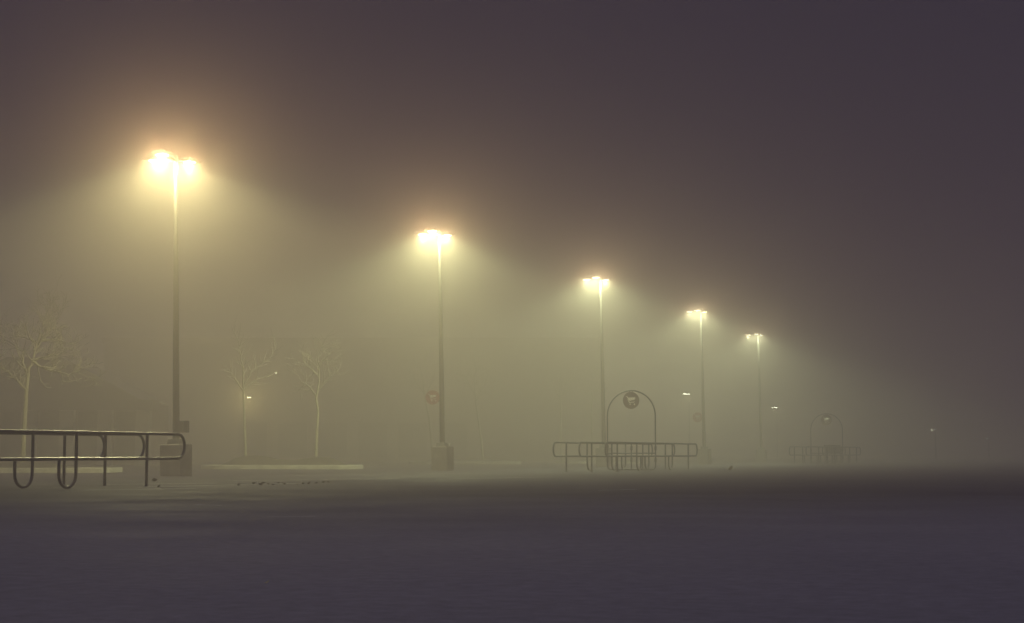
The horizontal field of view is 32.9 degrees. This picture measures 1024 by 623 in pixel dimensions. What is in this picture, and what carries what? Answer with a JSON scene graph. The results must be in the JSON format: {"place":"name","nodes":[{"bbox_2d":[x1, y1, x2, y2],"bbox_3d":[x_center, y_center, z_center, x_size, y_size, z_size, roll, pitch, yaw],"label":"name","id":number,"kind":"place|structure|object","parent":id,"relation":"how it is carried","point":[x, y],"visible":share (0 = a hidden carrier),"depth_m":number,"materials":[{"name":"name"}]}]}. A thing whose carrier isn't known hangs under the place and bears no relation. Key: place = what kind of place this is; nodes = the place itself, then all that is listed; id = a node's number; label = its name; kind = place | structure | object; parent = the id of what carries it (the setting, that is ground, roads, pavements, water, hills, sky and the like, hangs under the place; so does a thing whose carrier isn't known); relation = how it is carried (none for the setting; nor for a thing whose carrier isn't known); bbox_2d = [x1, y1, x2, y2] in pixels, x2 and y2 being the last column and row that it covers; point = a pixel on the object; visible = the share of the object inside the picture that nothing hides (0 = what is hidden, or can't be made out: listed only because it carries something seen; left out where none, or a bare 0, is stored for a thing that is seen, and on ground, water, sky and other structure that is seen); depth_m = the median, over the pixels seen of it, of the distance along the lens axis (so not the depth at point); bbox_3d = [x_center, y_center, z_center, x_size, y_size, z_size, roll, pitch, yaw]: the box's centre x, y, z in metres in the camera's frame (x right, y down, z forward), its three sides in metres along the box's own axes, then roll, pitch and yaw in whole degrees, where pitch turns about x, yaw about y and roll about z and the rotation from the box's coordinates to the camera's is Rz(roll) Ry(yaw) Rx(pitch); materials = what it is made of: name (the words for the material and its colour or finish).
{"place":"outdoors","nodes":[
{"label":"outdoors","id":0,"kind":"place"},
{"bbox_2d":[0,357,167,464],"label":"shop building","id":1,"kind":"structure","parent":0,"point":[111,402],"depth_m":88.69,"materials":[{"name":"brick"}]},
{"bbox_2d":[0,411,20,456],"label":"window","id":2,"kind":"structure","parent":1,"relation":"in","point":[9,444],"depth_m":88.64,"materials":[{"name":"glass"}]},
{"bbox_2d":[38,411,58,456],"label":"window","id":3,"kind":"structure","parent":1,"relation":"in","point":[48,420],"depth_m":88.64,"materials":[{"name":"glass"}]},
{"bbox_2d":[76,411,96,456],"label":"window","id":4,"kind":"structure","parent":1,"relation":"in","point":[86,420],"depth_m":88.66,"materials":[{"name":"glass"}]},
{"bbox_2d":[114,411,134,460],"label":"window","id":5,"kind":"structure","parent":1,"relation":"in","point":[124,421],"depth_m":88.64,"materials":[{"name":"glass"}]},
{"bbox_2d":[101,338,604,460],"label":"store building","id":6,"kind":"structure","parent":0,"point":[372,406],"depth_m":133.92,"materials":[{"name":"metal"}]},
{"bbox_2d":[237,422,267,456],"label":"window","id":7,"kind":"structure","parent":6,"relation":"in","point":[256,432],"depth_m":133.49,"materials":[{"name":"glass"}]},
{"bbox_2d":[277,422,307,458],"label":"window","id":8,"kind":"structure","parent":6,"relation":"in","point":[292,436],"depth_m":133.49,"materials":[{"name":"glass"}]},
{"bbox_2d":[317,422,347,458],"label":"window","id":9,"kind":"structure","parent":6,"relation":"in","point":[332,436],"depth_m":133.49,"materials":[{"name":"glass"}]},
{"bbox_2d":[358,422,387,458],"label":"window","id":10,"kind":"structure","parent":6,"relation":"in","point":[372,436],"depth_m":133.49,"materials":[{"name":"glass"}]},
{"bbox_2d":[398,422,427,458],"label":"window","id":11,"kind":"structure","parent":6,"relation":"in","point":[412,436],"depth_m":133.49,"materials":[{"name":"glass"}]},
{"bbox_2d":[438,422,467,458],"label":"window","id":12,"kind":"structure","parent":6,"relation":"in","point":[456,433],"depth_m":133.52,"materials":[{"name":"glass"}]},
{"bbox_2d":[0,455,1023,622],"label":"ground","id":13,"kind":"structure","parent":0,"point":[874,539],"depth_m":11.62,"materials":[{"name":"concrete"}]},
{"bbox_2d":[0,461,121,472],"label":"traffic island","id":14,"kind":"structure","parent":13,"relation":"on","point":[25,467],"depth_m":53.84,"materials":[{"name":"concrete"}]},
{"bbox_2d":[0,273,104,461],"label":"bare tree","id":15,"kind":"object","parent":14,"relation":"on","point":[34,360],"visible":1,"depth_m":55.66,"materials":[{"name":"brown plant"}]},
{"bbox_2d":[0,429,185,488],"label":"cart corral","id":16,"kind":"object","parent":13,"relation":"on","point":[76,458],"visible":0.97,"depth_m":30.19,"materials":[{"name":"paint"}]},
{"bbox_2d":[142,150,199,475],"bbox_3d":[-9.274,0.095,46.536,1.295,8.640,1.900,-3,-5,21],"label":"parking lamp","id":17,"kind":"object","parent":13,"relation":"on","point":[173,447],"visible":0.98,"depth_m":46.21,"materials":[{"name":"metal"}]},
{"bbox_2d":[201,455,362,468],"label":"traffic island","id":18,"kind":"structure","parent":13,"relation":"on","point":[254,462],"depth_m":67.22,"materials":[{"name":"concrete"}]},
{"bbox_2d":[212,314,281,455],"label":"bare tree","id":19,"kind":"object","parent":18,"relation":"on","point":[244,425],"visible":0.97,"depth_m":68.17,"materials":[{"name":"brown plant"}]},
{"bbox_2d":[284,329,347,456],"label":"bare tree","id":20,"kind":"object","parent":18,"relation":"on","point":[317,417],"visible":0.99,"depth_m":68.37,"materials":[{"name":"brown plant"}]},
{"bbox_2d":[414,228,454,470],"bbox_3d":[-2.841,1.393,62.398,1.260,8.640,1.900,-3,-5,21],"label":"parking lamp","id":21,"kind":"object","parent":13,"relation":"on","point":[442,455],"visible":1,"depth_m":62.11,"materials":[{"name":"metal"}]},
{"bbox_2d":[408,459,520,463],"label":"traffic island","id":22,"kind":"structure","parent":13,"relation":"on","point":[476,461],"depth_m":96.12,"materials":[{"name":"concrete"}]},
{"bbox_2d":[405,353,437,446],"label":"bare tree","id":23,"kind":"object","parent":22,"relation":"on","point":[431,443],"visible":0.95,"depth_m":98.52,"materials":[{"name":"brown plant"}]},
{"bbox_2d":[453,354,499,459],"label":"bare tree","id":24,"kind":"object","parent":22,"relation":"on","point":[476,382],"visible":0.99,"depth_m":98.64,"materials":[{"name":"brown plant"}]},
{"bbox_2d":[580,275,610,466],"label":"parking lamp","id":25,"kind":"object","parent":13,"relation":"on","point":[601,462],"visible":0.96,"depth_m":78.41,"materials":[{"name":"metal"}]},
{"bbox_2d":[555,458,639,462],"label":"traffic island","id":26,"kind":"structure","parent":13,"relation":"on","point":[584,461],"depth_m":104.28,"materials":[{"name":"concrete"}]},
{"bbox_2d":[545,364,578,460],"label":"bare tree","id":27,"kind":"object","parent":26,"relation":"on","point":[560,397],"visible":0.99,"depth_m":106.56,"materials":[{"name":"brown plant"}]},
{"bbox_2d":[586,363,606,457],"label":"bare tree","id":28,"kind":"object","parent":26,"relation":"on","point":[592,403],"visible":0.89,"depth_m":106.78,"materials":[{"name":"brown plant"}]},
{"bbox_2d":[552,390,697,471],"bbox_3d":[4.250,4.252,62.060,1.930,2.894,11.256,-2,-5,21],"label":"cart corral","id":29,"kind":"object","parent":13,"relation":"on","point":[630,400],"visible":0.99,"depth_m":61.91,"materials":[{"name":"paint"}]},
{"bbox_2d":[682,392,689,458],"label":"distant lamp","id":30,"kind":"object","parent":13,"relation":"on","point":[688,393],"visible":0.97,"depth_m":189.93,"materials":[{"name":"metal"}]},
{"bbox_2d":[683,308,710,463],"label":"parking lamp","id":31,"kind":"object","parent":13,"relation":"on","point":[704,454],"visible":0.98,"depth_m":96.45,"materials":[{"name":"metal"}]},
{"bbox_2d":[744,332,766,461],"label":"parking lamp","id":32,"kind":"object","parent":13,"relation":"on","point":[761,453],"visible":1,"depth_m":115.47,"materials":[{"name":"metal"}]},
{"bbox_2d":[771,406,777,457],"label":"distant lamp","id":33,"kind":"object","parent":13,"relation":"on","point":[776,407],"visible":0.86,"depth_m":214.82,"materials":[{"name":"metal"}]},
{"bbox_2d":[789,413,860,464],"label":"cart corral","id":34,"kind":"object","parent":13,"relation":"on","point":[826,419],"visible":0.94,"depth_m":98.15,"materials":[{"name":"paint"}]},
{"bbox_2d":[828,445,839,462],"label":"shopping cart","id":35,"kind":"object","parent":13,"relation":"on","point":[834,451],"visible":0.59,"depth_m":97.70,"materials":[{"name":"metal"}]},
{"bbox_2d":[931,428,936,459],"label":"distant lamp","id":36,"kind":"object","parent":13,"relation":"on","point":[935,446],"visible":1,"depth_m":164.82,"materials":[{"name":"metal"}]},
{"bbox_2d":[0,0,1023,454],"label":"sky","id":37,"kind":"structure","parent":0,"point":[840,183],"materials":[{"name":"grey"}]},
{"bbox_2d":[824,445,834,463],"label":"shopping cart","id":38,"kind":"object","parent":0,"point":[829,451],"visible":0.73,"depth_m":96.65,"materials":[{"name":"metal"}]},
{"bbox_2d":[831,445,841,462],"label":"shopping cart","id":39,"kind":"object","parent":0,"point":[840,448],"visible":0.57,"depth_m":98.43,"materials":[{"name":"metal"}]}
]}

